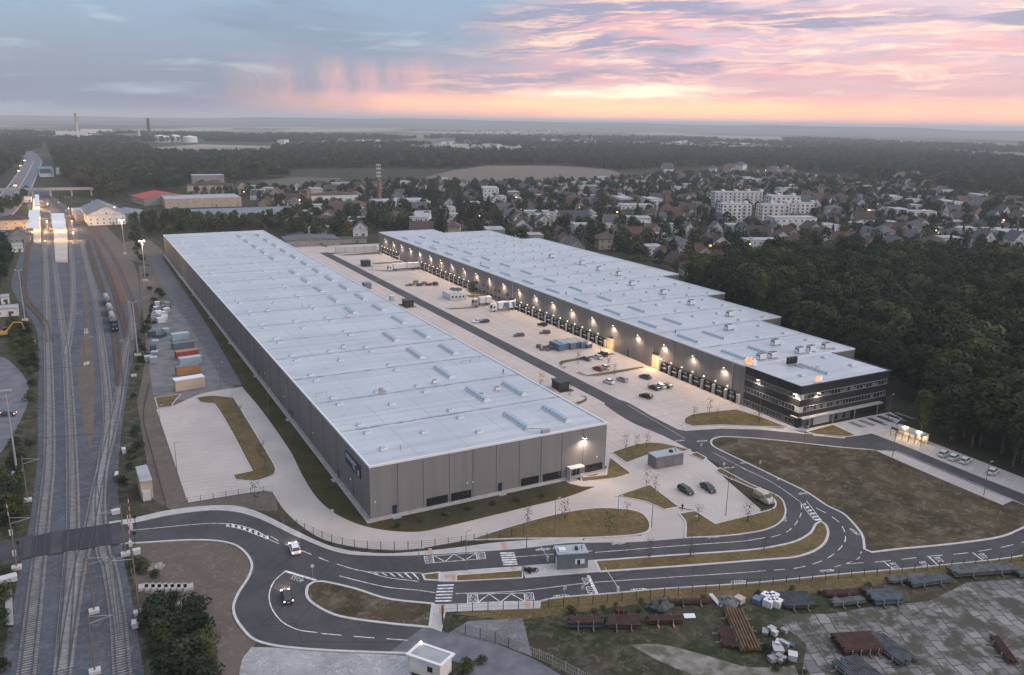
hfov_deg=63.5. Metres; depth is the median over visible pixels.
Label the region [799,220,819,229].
detached house
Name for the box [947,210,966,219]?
detached house
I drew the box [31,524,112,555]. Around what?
crossing panel
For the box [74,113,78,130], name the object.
chimney
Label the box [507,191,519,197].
detached house
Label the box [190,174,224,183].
office block
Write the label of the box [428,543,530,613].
tactile paving
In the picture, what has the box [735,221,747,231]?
detached house
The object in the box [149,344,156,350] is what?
storage crate
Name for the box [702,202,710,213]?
detached house
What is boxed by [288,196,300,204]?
detached house
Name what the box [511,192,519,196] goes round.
detached house
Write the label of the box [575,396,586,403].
traffic island
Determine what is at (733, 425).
kerb
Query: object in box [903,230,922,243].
detached house
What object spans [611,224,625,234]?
detached house
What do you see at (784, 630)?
scrap box
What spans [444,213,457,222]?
detached house
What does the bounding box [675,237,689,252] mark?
detached house
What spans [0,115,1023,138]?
hills
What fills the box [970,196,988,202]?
detached house
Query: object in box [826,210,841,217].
detached house
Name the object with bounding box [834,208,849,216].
detached house
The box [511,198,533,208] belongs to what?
detached house
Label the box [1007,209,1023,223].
detached house
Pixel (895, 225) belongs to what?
detached house
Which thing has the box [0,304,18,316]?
storage shed
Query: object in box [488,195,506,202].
detached house
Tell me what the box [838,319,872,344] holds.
broadleaf tree
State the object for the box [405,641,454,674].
transformer building
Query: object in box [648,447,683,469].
pump house
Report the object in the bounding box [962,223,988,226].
detached house
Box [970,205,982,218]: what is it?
detached house
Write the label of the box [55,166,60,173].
town house
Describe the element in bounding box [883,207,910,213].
detached house
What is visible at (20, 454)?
bush
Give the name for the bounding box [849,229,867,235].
detached house
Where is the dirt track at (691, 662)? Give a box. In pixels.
[629,644,797,674]
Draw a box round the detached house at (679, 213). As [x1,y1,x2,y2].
[674,210,685,218]
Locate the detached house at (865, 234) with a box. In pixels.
[860,232,884,237]
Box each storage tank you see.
[154,135,164,142]
[169,135,180,141]
[183,136,196,142]
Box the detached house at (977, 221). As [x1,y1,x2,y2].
[972,219,987,223]
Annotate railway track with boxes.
[16,164,55,674]
[21,234,53,341]
[38,178,79,674]
[45,193,75,354]
[46,193,131,674]
[54,226,135,669]
[67,210,125,386]
[82,221,132,341]
[83,222,140,321]
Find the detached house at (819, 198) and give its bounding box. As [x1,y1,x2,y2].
[810,195,823,201]
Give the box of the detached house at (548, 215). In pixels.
[534,213,550,223]
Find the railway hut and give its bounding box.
[135,464,153,501]
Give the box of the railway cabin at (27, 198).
[24,196,31,201]
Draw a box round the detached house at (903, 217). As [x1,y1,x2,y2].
[894,215,908,221]
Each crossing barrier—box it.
[6,501,15,535]
[9,524,19,555]
[126,511,135,546]
[127,495,135,529]
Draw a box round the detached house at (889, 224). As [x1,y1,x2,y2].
[880,221,892,227]
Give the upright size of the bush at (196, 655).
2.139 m
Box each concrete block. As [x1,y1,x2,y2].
[138,583,147,591]
[144,583,154,591]
[151,582,160,591]
[158,582,167,590]
[165,582,174,591]
[170,582,180,591]
[177,582,186,590]
[183,582,193,591]
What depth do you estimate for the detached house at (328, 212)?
631.19 m
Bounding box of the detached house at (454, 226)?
[445,219,460,232]
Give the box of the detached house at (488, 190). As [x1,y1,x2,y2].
[481,186,498,200]
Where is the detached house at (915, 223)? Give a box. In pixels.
[904,218,925,228]
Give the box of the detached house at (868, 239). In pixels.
[862,235,873,246]
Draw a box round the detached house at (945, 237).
[935,235,962,247]
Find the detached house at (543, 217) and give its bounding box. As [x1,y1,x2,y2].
[534,213,551,227]
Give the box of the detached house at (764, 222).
[760,219,770,224]
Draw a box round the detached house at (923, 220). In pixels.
[918,218,929,224]
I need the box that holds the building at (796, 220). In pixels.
[766,215,817,230]
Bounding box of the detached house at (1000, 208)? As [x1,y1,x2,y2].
[996,204,1010,213]
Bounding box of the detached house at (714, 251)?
[708,249,725,256]
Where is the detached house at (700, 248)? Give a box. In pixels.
[694,242,711,255]
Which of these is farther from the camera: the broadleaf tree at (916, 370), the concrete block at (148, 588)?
the broadleaf tree at (916, 370)
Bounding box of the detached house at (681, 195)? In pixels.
[675,193,690,198]
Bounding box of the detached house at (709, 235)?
[698,231,712,243]
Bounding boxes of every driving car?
[0,410,16,416]
[280,588,293,604]
[288,541,300,554]
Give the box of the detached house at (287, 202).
[276,198,292,206]
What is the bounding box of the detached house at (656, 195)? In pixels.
[650,192,661,197]
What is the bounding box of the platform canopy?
[35,194,39,207]
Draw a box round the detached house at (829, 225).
[822,222,840,230]
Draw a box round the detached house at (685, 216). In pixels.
[683,212,697,223]
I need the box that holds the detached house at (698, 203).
[692,200,702,206]
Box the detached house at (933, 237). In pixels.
[915,233,946,249]
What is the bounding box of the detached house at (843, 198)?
[834,194,848,201]
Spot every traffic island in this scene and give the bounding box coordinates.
[156,395,178,407]
[197,396,274,479]
[308,582,430,625]
[345,252,380,254]
[373,261,400,263]
[424,573,437,578]
[448,306,479,308]
[457,571,521,579]
[466,295,483,297]
[470,508,648,539]
[559,353,613,367]
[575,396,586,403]
[577,366,643,375]
[581,458,629,480]
[597,522,826,569]
[612,443,687,461]
[618,485,676,508]
[681,468,784,536]
[685,409,785,426]
[692,453,704,459]
[809,425,853,436]
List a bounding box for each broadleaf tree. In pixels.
[680,252,709,283]
[702,253,710,285]
[702,258,726,286]
[704,254,728,273]
[704,266,729,291]
[713,256,743,293]
[714,268,740,299]
[715,269,754,306]
[726,241,754,259]
[731,264,757,294]
[735,262,759,274]
[739,282,755,307]
[741,247,759,260]
[750,271,787,310]
[751,266,770,278]
[752,244,776,260]
[753,246,781,267]
[761,300,775,312]
[766,293,801,328]
[768,237,785,245]
[768,280,799,300]
[769,283,805,327]
[770,246,793,258]
[771,265,798,283]
[775,252,805,271]
[776,241,794,248]
[777,287,808,324]
[785,243,807,258]
[788,300,824,334]
[801,230,822,245]
[802,304,840,341]
[803,290,833,315]
[815,314,837,340]
[816,243,834,256]
[819,279,845,308]
[826,314,859,343]
[828,270,860,301]
[830,236,855,256]
[836,298,863,316]
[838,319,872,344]
[843,335,868,360]
[844,328,883,364]
[848,235,869,247]
[849,276,884,298]
[854,287,882,308]
[857,256,886,275]
[861,299,897,321]
[863,273,903,298]
[865,243,888,253]
[867,238,886,247]
[868,248,887,257]
[869,257,891,267]
[869,267,892,277]
[869,339,909,386]
[870,308,903,360]
[871,325,892,355]
[881,281,912,297]
[883,262,909,274]
[885,239,916,250]
[885,250,908,263]
[895,343,947,398]
[905,253,929,272]
[905,311,958,351]
[907,273,933,288]
[916,373,951,420]
[920,324,962,367]
[923,347,972,385]
[928,243,952,253]
[931,383,982,440]
[932,312,965,333]
[933,364,971,396]
[935,285,961,295]
[942,318,968,342]
[949,331,987,373]
[954,336,1000,379]
[956,284,983,292]
[956,375,989,422]
[958,319,1012,367]
[963,290,1008,324]
[974,370,1023,453]
[976,241,997,250]
[981,246,1014,255]
[982,318,999,335]
[993,246,1020,254]
[994,366,1023,438]
[995,271,1023,286]
[995,306,1023,344]
[1002,396,1023,462]
[1003,319,1023,354]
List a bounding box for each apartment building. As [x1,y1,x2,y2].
[308,187,322,193]
[308,190,358,203]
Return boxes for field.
[259,177,349,186]
[425,166,619,182]
[939,148,1023,155]
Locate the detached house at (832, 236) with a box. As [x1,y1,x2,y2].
[828,230,849,243]
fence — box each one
[143,381,165,505]
[187,486,273,502]
[296,519,523,549]
[441,553,1023,612]
[442,604,444,629]
[451,620,519,652]
[525,644,586,674]
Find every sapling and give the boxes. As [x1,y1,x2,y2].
[249,478,260,500]
[558,497,569,519]
[604,508,614,532]
[645,536,652,556]
[726,460,735,480]
[743,501,753,521]
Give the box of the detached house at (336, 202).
[328,200,344,209]
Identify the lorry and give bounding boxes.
[387,262,419,270]
[471,296,491,306]
[490,300,515,311]
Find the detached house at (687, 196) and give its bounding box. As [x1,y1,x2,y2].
[682,193,691,200]
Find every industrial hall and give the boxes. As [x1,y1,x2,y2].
[80,199,125,225]
[119,207,142,221]
[131,190,179,205]
[187,206,291,219]
[370,198,427,207]
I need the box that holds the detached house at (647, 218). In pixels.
[625,215,651,225]
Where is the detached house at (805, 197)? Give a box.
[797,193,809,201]
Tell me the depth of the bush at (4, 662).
122.64 m
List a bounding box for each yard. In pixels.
[294,244,378,253]
[307,251,773,465]
[778,579,1023,674]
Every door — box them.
[331,469,339,481]
[391,505,400,518]
[497,483,506,495]
[515,302,519,310]
[521,304,525,312]
[527,307,531,315]
[533,309,538,317]
[539,312,544,321]
[546,315,551,323]
[553,317,558,326]
[560,320,565,329]
[567,323,572,332]
[574,326,580,335]
[582,329,588,339]
[590,333,595,342]
[598,336,604,346]
[657,460,663,468]
[660,362,668,373]
[671,366,679,377]
[673,457,679,465]
[681,370,689,382]
[692,375,700,387]
[703,379,712,392]
[715,384,724,397]
[727,389,736,402]
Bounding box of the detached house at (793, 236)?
[786,232,801,242]
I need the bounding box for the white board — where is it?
[683,613,695,617]
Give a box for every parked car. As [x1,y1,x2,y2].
[479,318,489,322]
[513,332,524,336]
[537,322,547,326]
[539,329,550,333]
[580,356,591,360]
[592,354,602,359]
[592,366,603,370]
[597,351,608,356]
[599,364,610,369]
[603,378,614,384]
[616,376,628,382]
[638,392,653,398]
[639,373,651,379]
[647,384,660,390]
[656,383,666,388]
[663,382,672,388]
[677,483,694,494]
[699,482,716,492]
[937,449,949,457]
[947,453,960,461]
[959,456,971,464]
[986,467,999,475]
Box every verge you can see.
[0,228,1023,674]
[137,266,277,510]
[171,266,364,523]
[454,556,1023,618]
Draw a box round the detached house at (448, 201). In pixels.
[444,197,452,205]
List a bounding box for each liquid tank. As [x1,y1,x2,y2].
[760,591,770,601]
[761,596,773,609]
[768,591,779,597]
[773,596,782,609]
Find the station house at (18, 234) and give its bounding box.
[7,226,30,242]
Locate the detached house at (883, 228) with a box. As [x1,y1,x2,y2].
[869,223,895,235]
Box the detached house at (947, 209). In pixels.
[943,204,960,214]
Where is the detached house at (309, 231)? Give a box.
[308,225,328,233]
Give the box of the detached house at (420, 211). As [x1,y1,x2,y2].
[414,210,430,212]
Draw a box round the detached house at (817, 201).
[808,197,821,208]
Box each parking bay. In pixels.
[157,403,244,501]
[874,429,1023,504]
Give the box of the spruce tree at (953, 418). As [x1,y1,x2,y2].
[939,393,964,442]
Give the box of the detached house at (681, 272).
[677,260,688,277]
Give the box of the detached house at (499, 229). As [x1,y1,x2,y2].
[483,226,505,233]
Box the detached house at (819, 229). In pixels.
[814,226,832,240]
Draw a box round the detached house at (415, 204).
[412,201,426,208]
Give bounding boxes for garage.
[338,236,366,243]
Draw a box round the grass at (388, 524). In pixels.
[166,261,684,540]
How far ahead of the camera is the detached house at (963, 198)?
854.06 m
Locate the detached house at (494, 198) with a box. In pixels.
[490,193,501,202]
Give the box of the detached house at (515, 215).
[510,212,521,217]
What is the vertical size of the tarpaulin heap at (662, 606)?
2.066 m
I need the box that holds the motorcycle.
[522,566,530,573]
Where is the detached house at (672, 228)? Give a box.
[661,223,677,232]
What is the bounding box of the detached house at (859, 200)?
[850,197,865,205]
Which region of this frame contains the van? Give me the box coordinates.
[753,487,774,504]
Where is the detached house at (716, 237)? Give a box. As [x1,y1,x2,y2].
[706,233,731,248]
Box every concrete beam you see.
[4,590,8,624]
[7,589,10,624]
[9,585,13,624]
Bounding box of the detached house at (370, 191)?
[368,189,383,200]
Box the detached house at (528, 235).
[525,232,543,238]
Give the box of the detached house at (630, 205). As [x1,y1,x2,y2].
[617,203,653,215]
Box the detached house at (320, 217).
[313,214,333,223]
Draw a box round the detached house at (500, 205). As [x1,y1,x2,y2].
[495,202,510,213]
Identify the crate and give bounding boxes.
[144,354,151,361]
[147,330,155,337]
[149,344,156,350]
[150,350,158,354]
[150,355,157,363]
[151,339,158,343]
[156,317,163,322]
[156,333,162,337]
[161,327,169,333]
[734,594,745,605]
[752,594,762,605]
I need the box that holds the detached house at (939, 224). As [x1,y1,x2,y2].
[935,220,962,228]
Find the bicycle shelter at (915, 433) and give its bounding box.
[890,424,929,444]
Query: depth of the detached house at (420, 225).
592.46 m
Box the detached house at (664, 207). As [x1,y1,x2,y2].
[660,203,670,211]
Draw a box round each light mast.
[0,389,22,474]
[14,269,27,320]
[119,219,126,253]
[128,301,140,355]
[139,240,147,280]
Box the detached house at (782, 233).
[769,228,788,237]
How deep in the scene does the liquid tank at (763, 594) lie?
143.88 m
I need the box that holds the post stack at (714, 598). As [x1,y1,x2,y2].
[709,593,721,606]
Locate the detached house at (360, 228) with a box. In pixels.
[352,220,367,235]
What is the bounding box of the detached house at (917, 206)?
[911,204,921,208]
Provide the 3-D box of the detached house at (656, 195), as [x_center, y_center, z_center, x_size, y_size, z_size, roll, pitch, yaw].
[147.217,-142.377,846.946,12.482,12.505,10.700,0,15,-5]
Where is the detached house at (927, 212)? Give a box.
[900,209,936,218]
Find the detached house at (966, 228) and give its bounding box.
[954,226,977,231]
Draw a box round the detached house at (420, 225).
[409,220,433,229]
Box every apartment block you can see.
[710,189,763,207]
[716,201,751,221]
[755,201,790,220]
[763,193,800,203]
[789,200,814,213]
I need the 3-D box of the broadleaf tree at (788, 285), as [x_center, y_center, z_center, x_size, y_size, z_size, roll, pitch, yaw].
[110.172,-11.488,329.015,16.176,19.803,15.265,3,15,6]
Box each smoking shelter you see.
[360,259,371,266]
[402,298,415,307]
[551,377,573,392]
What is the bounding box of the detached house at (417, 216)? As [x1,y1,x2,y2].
[409,212,430,220]
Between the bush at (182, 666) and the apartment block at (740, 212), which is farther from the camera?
the apartment block at (740, 212)
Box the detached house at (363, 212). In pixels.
[359,208,366,215]
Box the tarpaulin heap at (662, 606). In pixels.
[644,596,673,614]
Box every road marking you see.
[3,161,41,214]
[129,304,1022,640]
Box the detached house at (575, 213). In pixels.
[567,209,589,227]
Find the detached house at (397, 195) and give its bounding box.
[390,191,403,197]
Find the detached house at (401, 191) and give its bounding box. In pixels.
[394,188,407,197]
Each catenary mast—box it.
[8,516,29,570]
[21,457,38,501]
[82,334,93,364]
[87,556,109,614]
[87,614,111,674]
[101,504,130,556]
[111,550,141,616]
[124,337,136,376]
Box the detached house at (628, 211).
[622,208,636,219]
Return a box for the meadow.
[713,437,1023,550]
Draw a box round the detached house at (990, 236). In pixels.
[970,227,996,245]
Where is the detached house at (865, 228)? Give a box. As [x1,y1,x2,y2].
[862,225,872,231]
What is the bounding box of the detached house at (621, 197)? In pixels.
[611,195,633,199]
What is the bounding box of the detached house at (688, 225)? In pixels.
[681,221,693,236]
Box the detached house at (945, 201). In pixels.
[939,199,962,205]
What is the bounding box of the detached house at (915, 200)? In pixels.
[904,198,921,202]
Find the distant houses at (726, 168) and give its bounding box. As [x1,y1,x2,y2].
[210,129,1022,201]
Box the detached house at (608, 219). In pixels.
[602,213,618,227]
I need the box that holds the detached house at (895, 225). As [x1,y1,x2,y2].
[890,222,909,232]
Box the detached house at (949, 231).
[937,226,965,235]
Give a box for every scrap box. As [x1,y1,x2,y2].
[762,627,768,635]
[767,624,776,632]
[767,654,778,663]
[770,628,778,636]
[772,641,781,648]
[772,645,784,654]
[775,652,782,658]
[778,655,786,664]
[779,638,789,647]
[780,626,788,634]
[784,647,791,655]
[788,650,797,662]
[789,641,795,649]
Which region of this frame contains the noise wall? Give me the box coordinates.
[335,246,376,252]
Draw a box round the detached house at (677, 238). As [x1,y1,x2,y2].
[664,235,684,247]
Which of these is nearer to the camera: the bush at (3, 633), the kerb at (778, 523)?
the bush at (3, 633)
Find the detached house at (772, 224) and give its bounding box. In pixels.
[768,220,778,232]
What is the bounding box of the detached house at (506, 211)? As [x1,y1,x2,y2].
[503,206,523,217]
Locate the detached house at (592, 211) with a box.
[585,206,596,217]
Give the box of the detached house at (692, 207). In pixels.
[677,202,696,214]
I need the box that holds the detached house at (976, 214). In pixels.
[967,211,979,220]
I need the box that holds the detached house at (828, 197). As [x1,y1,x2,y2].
[820,194,837,204]
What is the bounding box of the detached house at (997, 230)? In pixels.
[990,229,1023,240]
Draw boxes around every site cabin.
[0,294,9,303]
[11,243,23,251]
[442,290,449,297]
[446,292,453,299]
[450,292,457,299]
[459,291,465,299]
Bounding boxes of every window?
[427,494,447,506]
[451,489,470,501]
[521,475,538,485]
[543,471,560,481]
[575,559,584,563]
[585,462,602,472]
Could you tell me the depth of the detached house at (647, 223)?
625.90 m
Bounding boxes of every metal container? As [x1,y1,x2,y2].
[362,282,371,288]
[389,295,393,300]
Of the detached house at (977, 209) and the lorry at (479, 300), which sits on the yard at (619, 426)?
the lorry at (479, 300)
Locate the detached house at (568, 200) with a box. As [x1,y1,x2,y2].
[565,196,585,206]
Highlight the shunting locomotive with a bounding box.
[109,319,118,330]
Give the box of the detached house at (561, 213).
[557,209,566,222]
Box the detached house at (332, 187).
[323,184,336,191]
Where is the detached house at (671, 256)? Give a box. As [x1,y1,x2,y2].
[661,250,685,270]
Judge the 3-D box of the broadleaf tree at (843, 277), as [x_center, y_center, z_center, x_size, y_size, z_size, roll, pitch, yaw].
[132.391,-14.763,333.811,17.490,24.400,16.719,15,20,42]
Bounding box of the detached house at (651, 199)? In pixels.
[640,196,663,210]
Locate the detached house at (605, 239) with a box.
[593,230,616,249]
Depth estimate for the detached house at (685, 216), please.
665.79 m
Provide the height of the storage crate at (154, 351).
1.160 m
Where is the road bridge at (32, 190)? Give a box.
[0,187,93,196]
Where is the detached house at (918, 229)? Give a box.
[907,225,924,234]
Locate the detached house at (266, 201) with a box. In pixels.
[258,196,273,205]
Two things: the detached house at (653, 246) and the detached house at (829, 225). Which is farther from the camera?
the detached house at (829, 225)
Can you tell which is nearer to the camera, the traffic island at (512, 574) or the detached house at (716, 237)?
the traffic island at (512, 574)
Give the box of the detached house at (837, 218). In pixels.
[826,214,839,223]
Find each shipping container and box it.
[171,331,189,340]
[171,339,193,349]
[172,374,204,391]
[174,348,198,359]
[174,362,199,375]
[177,354,201,364]
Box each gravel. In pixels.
[148,306,233,399]
[239,647,411,674]
[449,618,530,655]
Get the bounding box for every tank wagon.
[102,293,109,304]
[105,302,113,313]
[107,311,115,323]
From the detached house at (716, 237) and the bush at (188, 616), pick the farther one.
the detached house at (716, 237)
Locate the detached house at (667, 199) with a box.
[658,196,671,202]
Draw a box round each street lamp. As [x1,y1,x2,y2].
[554,497,560,534]
[616,495,623,532]
[651,490,658,527]
[690,515,697,555]
[725,479,732,515]
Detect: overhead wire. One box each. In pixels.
[12,275,40,639]
[17,196,45,647]
[48,210,68,639]
[59,214,72,633]
[79,241,118,639]
[109,289,133,631]
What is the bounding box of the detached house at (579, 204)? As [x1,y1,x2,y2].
[575,200,583,208]
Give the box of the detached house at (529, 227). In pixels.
[515,222,532,238]
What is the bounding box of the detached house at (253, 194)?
[249,189,263,199]
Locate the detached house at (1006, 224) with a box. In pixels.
[998,221,1012,228]
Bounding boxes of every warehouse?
[163,230,607,523]
[379,229,854,404]
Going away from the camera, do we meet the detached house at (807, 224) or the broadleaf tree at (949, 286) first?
the broadleaf tree at (949, 286)
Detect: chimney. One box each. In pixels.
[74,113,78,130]
[146,118,151,141]
[376,163,380,198]
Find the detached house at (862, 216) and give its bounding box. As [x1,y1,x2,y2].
[849,209,875,222]
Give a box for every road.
[0,151,42,216]
[0,357,28,452]
[0,398,1023,650]
[22,522,123,558]
[160,387,684,549]
[321,252,675,428]
[392,628,560,674]
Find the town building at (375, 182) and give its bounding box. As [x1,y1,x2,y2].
[368,179,390,188]
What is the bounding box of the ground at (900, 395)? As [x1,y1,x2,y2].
[0,115,1023,600]
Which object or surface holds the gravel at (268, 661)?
on the ground at (900, 395)
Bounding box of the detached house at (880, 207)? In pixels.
[872,204,883,210]
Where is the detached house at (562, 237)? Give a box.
[557,232,568,243]
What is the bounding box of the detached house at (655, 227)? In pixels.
[647,223,664,231]
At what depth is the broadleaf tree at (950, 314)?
279.44 m
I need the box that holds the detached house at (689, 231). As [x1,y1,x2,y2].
[687,227,703,239]
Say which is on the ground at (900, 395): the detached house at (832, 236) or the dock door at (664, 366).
the detached house at (832, 236)
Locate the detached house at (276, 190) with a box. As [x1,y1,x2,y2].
[269,187,282,194]
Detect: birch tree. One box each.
[690,260,705,286]
[748,268,769,310]
[799,228,812,245]
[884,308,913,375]
[890,240,904,250]
[913,389,935,430]
[914,267,929,279]
[957,283,976,309]
[963,384,993,447]
[973,377,1001,445]
[1007,407,1023,467]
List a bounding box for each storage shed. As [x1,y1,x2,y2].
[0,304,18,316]
[71,207,83,220]
[281,234,338,246]
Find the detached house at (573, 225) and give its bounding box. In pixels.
[570,222,587,232]
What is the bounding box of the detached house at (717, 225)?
[707,220,722,234]
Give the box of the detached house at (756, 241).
[740,237,776,247]
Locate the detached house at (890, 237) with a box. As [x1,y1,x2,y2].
[883,234,902,242]
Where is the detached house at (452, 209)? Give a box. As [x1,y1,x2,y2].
[440,206,455,212]
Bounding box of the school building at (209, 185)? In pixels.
[186,181,234,193]
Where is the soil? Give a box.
[129,541,255,674]
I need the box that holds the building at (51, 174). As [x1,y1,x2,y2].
[37,166,53,176]
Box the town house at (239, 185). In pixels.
[233,181,247,194]
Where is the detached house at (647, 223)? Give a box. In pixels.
[640,220,651,229]
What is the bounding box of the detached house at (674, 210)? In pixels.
[665,206,681,220]
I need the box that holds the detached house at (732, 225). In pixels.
[723,223,735,233]
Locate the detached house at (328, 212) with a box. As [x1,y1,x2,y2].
[319,209,336,226]
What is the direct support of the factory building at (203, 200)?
on the ground at (900, 395)
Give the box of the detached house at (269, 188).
[261,187,273,192]
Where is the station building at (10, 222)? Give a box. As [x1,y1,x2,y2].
[0,213,29,229]
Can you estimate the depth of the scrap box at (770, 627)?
135.11 m
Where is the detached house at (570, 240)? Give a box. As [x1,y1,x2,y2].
[563,235,584,249]
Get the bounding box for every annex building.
[313,203,321,210]
[345,199,365,206]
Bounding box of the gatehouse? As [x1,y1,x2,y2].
[554,544,588,569]
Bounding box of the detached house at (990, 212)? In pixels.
[987,209,999,215]
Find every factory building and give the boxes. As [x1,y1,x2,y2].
[55,131,87,137]
[80,129,111,133]
[161,194,241,207]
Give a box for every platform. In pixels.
[26,198,40,243]
[51,213,67,262]
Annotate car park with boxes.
[651,460,760,522]
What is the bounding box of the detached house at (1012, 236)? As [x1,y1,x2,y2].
[1002,229,1023,247]
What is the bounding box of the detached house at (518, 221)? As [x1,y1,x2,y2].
[512,216,529,225]
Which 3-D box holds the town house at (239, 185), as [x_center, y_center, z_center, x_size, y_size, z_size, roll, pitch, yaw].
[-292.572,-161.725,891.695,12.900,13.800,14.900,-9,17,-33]
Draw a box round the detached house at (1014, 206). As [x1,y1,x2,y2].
[1008,204,1023,210]
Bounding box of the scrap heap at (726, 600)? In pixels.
[716,594,739,608]
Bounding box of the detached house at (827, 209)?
[823,203,843,213]
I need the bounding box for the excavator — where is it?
[0,322,25,337]
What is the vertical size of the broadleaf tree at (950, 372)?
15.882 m
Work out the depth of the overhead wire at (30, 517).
145.99 m
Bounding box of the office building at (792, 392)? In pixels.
[743,352,891,427]
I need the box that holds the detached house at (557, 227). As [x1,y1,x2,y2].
[552,225,567,238]
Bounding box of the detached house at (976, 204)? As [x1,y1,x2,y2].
[968,202,982,207]
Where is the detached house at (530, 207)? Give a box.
[525,205,536,209]
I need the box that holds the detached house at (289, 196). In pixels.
[285,192,300,199]
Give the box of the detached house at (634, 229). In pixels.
[626,225,643,241]
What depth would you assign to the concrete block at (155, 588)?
144.49 m
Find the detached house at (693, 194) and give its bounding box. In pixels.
[689,191,696,197]
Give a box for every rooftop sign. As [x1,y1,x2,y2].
[744,357,756,366]
[814,376,821,382]
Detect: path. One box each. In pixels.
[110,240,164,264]
[151,256,241,385]
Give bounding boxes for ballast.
[0,190,143,674]
[78,279,94,450]
[81,221,138,305]
[108,266,126,305]
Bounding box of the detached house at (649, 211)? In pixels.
[643,206,656,215]
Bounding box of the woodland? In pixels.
[0,129,1023,338]
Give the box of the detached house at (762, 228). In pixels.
[742,224,771,234]
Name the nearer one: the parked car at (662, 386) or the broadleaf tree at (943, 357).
the broadleaf tree at (943, 357)
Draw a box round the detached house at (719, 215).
[715,212,727,224]
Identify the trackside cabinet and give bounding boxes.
[0,572,17,582]
[111,508,119,515]
[121,447,125,454]
[131,619,137,628]
[132,547,140,554]
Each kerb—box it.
[108,505,582,555]
[121,539,406,653]
[154,394,180,407]
[195,395,276,480]
[305,580,434,627]
[421,571,440,580]
[431,601,540,631]
[439,566,523,581]
[456,570,522,581]
[466,507,650,540]
[523,560,598,577]
[540,555,1022,601]
[558,353,614,368]
[574,395,587,404]
[575,366,644,376]
[580,457,631,481]
[594,520,828,572]
[610,442,690,463]
[615,484,679,509]
[678,467,785,537]
[682,425,844,438]
[683,409,789,427]
[689,452,706,460]
[710,436,1023,552]
[736,404,901,435]
[807,424,856,436]
[861,433,1023,493]
[876,450,1023,504]
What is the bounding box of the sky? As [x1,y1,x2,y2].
[0,0,1023,130]
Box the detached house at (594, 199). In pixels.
[591,196,598,203]
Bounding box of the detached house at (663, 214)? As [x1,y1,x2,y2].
[653,211,667,222]
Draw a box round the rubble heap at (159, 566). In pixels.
[143,562,164,572]
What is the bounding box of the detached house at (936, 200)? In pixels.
[931,198,943,212]
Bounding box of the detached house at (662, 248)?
[653,245,668,262]
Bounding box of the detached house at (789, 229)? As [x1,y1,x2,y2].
[780,225,797,234]
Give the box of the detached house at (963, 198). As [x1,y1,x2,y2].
[953,195,970,202]
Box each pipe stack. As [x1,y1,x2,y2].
[566,615,603,631]
[604,613,641,632]
[614,605,626,613]
[645,615,683,628]
[670,596,712,608]
[712,625,738,647]
[719,606,762,651]
[775,590,817,612]
[822,588,857,597]
[828,595,865,609]
[830,629,883,658]
[830,654,882,674]
[858,585,886,592]
[865,587,904,608]
[873,632,918,666]
[885,573,925,586]
[905,573,951,589]
[945,562,1019,579]
[986,634,1018,663]
[1012,566,1023,576]
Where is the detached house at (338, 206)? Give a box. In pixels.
[331,203,343,210]
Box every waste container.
[549,340,564,350]
[555,339,569,349]
[562,339,575,349]
[566,338,580,348]
[573,337,586,348]
[585,342,591,347]
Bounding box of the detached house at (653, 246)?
[644,243,659,254]
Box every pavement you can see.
[110,506,581,554]
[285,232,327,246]
[431,601,539,629]
[441,567,521,580]
[525,561,597,576]
[566,450,760,518]
[683,425,843,437]
[737,405,898,434]
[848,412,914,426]
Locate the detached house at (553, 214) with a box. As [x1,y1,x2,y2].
[523,210,557,221]
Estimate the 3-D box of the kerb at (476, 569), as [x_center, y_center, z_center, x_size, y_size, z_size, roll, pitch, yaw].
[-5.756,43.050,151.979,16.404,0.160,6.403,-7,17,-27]
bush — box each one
[0,469,9,477]
[0,476,13,486]
[0,479,10,492]
[0,483,12,496]
[0,491,9,500]
[0,499,13,511]
[0,500,15,511]
[0,502,30,519]
[0,512,18,526]
[0,567,15,575]
[0,579,15,593]
[0,590,13,602]
[0,607,9,618]
[0,617,9,628]
[0,627,12,639]
[0,656,11,672]
[2,493,19,499]
[3,472,30,485]
[4,456,14,465]
[5,316,18,321]
[7,329,18,334]
[7,436,21,445]
[7,496,26,506]
[9,483,24,490]
[9,489,23,496]
[10,452,25,458]
[10,464,24,472]
[12,450,29,457]
[14,457,28,465]
[17,444,27,450]
[18,321,31,326]
[20,359,32,366]
[21,350,31,356]
[22,393,38,400]
[23,327,32,332]
[23,438,36,444]
[24,440,33,446]
[26,345,40,350]
[26,365,34,372]
[27,363,40,370]
[27,378,37,384]
[29,355,39,362]
[112,474,124,481]
[117,476,129,483]
[125,452,136,459]
[125,462,134,468]
[126,555,138,566]
[127,448,137,455]
[130,424,140,429]
[130,429,138,435]
[131,441,144,448]
[135,556,149,564]
[136,355,145,361]
[136,599,175,626]
[138,563,151,573]
[138,594,179,619]
[143,589,171,604]
[143,614,171,638]
[144,641,165,653]
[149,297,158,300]
[149,569,159,577]
[149,647,187,674]
[150,651,194,674]
[153,625,172,645]
[154,288,162,292]
[156,597,183,615]
[161,607,185,634]
[164,633,199,657]
[167,590,182,601]
[175,609,200,634]
[176,592,211,613]
[178,610,216,635]
[183,637,209,654]
[188,626,213,637]
[189,656,222,674]
[190,659,224,674]
[192,651,209,660]
[195,631,221,648]
[196,652,216,664]
[206,645,218,657]
[456,662,474,674]
[460,657,473,665]
[462,664,471,674]
[473,654,487,665]
[565,604,577,614]
[634,605,643,611]
[761,643,769,652]
[771,665,782,671]
[782,658,790,667]
[801,668,808,674]

